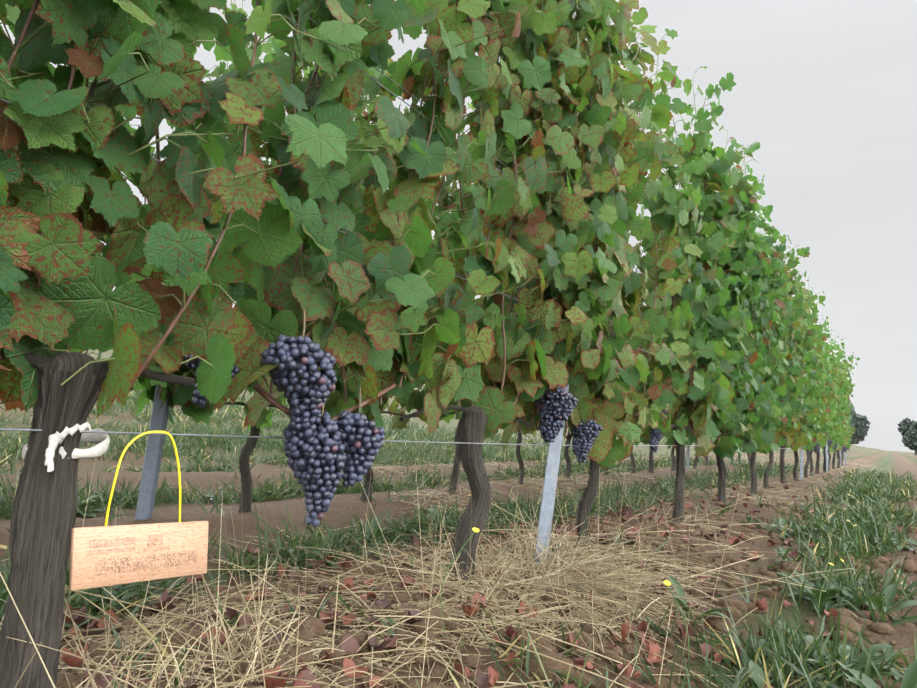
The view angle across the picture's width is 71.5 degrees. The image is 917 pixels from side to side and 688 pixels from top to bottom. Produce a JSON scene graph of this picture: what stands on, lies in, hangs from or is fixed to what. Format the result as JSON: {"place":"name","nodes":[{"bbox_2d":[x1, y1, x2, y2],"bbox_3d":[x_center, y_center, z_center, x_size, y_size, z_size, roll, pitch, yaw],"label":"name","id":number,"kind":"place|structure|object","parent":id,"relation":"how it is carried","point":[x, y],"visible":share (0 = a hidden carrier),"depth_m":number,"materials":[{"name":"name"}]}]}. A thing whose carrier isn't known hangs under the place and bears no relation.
{"place":"outdoors","nodes":[
{"label":"outdoors","id":0,"kind":"place"},
{"bbox_2d":[69,521,208,590],"bbox_3d":[-0.460,0.306,0.933,0.009,0.090,0.213,-1,-8,34],"label":"wooden sign","id":1,"kind":"object","parent":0,"point":[102,556],"visible":1,"depth_m":0.92,"materials":[{"name":"beige wood"}]},
{"bbox_2d":[0,349,916,687],"bbox_3d":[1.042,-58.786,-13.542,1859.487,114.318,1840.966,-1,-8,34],"label":"ground","id":2,"kind":"structure","parent":0,"point":[274,511],"depth_m":3.03,"materials":[{"name":"soil"}]},
{"bbox_2d":[0,0,844,451],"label":"vine shoots","id":3,"kind":"object","parent":2,"relation":"on","point":[184,302],"visible":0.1,"depth_m":1.41,"materials":[{"name":"green plant"}]},
{"bbox_2d":[0,482,857,687],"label":"fallen leaves","id":4,"kind":"object","parent":2,"relation":"on","point":[489,679],"visible":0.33,"depth_m":1.40,"materials":[{"name":"brown plant"}]},
{"bbox_2d":[0,0,859,687],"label":"vine","id":5,"kind":"object","parent":2,"relation":"on","point":[74,302],"depth_m":1.44,"materials":[{"name":"green plant"}]},
{"bbox_2d":[22,422,109,471],"bbox_3d":[-0.535,0.137,0.876,0.116,0.064,0.104,-1,-8,34],"label":"cloth tie","id":6,"kind":"object","parent":5,"relation":"attached to","point":[95,451],"visible":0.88,"depth_m":0.84,"materials":[{"name":"white fabric"}]},
{"bbox_2d":[185,334,846,526],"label":"grape bunches","id":7,"kind":"object","parent":5,"relation":"hanging from","point":[317,464],"visible":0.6,"depth_m":1.12,"materials":[{"name":"purple food"}]},
{"bbox_2d":[0,446,902,687],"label":"dry grass","id":8,"kind":"structure","parent":2,"relation":"on","point":[565,574],"depth_m":1.50,"materials":[{"name":"beige plant"}]},
{"bbox_2d":[0,381,916,687],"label":"green weeds","id":9,"kind":"object","parent":2,"relation":"on","point":[844,665],"depth_m":2.84,"materials":[{"name":"green plant"}]},
{"bbox_2d":[56,493,916,687],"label":"soil clods","id":10,"kind":"object","parent":2,"relation":"on","point":[317,625],"visible":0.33,"depth_m":1.45,"materials":[{"name":"brown soil"}]},
{"bbox_2d":[135,372,845,564],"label":"steel posts","id":11,"kind":"object","parent":2,"relation":"on","point":[150,476],"visible":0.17,"depth_m":2.38,"materials":[{"name":"grey metal"}]},
{"bbox_2d":[0,0,789,448],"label":"trellis wires","id":12,"kind":"object","parent":11,"relation":"attached to","point":[344,232],"visible":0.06,"depth_m":1.34,"materials":[{"name":"grey"}]},
{"bbox_2d":[105,431,180,525],"bbox_3d":[-0.454,0.224,0.945,0.020,0.191,0.126,-1,-8,34],"label":"hanging cord","id":13,"kind":"object","parent":12,"relation":"attached to","point":[120,460],"visible":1,"depth_m":0.93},
{"bbox_2d":[440,466,868,666],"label":"yellow flowers","id":14,"kind":"object","parent":2,"relation":"on","point":[666,583],"visible":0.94,"depth_m":1.42,"materials":[{"name":"plant"}]},
{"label":"tree trunks","id":15,"kind":"object","parent":2,"relation":"on","visible":0},
{"bbox_2d":[848,404,916,452],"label":"trees","id":16,"kind":"object","parent":15,"relation":"attached to","point":[907,429],"visible":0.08,"depth_m":94.35,"materials":[{"name":"green plant"}]},
{"bbox_2d":[0,0,916,451],"label":"sky","id":17,"kind":"structure","parent":0,"point":[827,89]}
]}

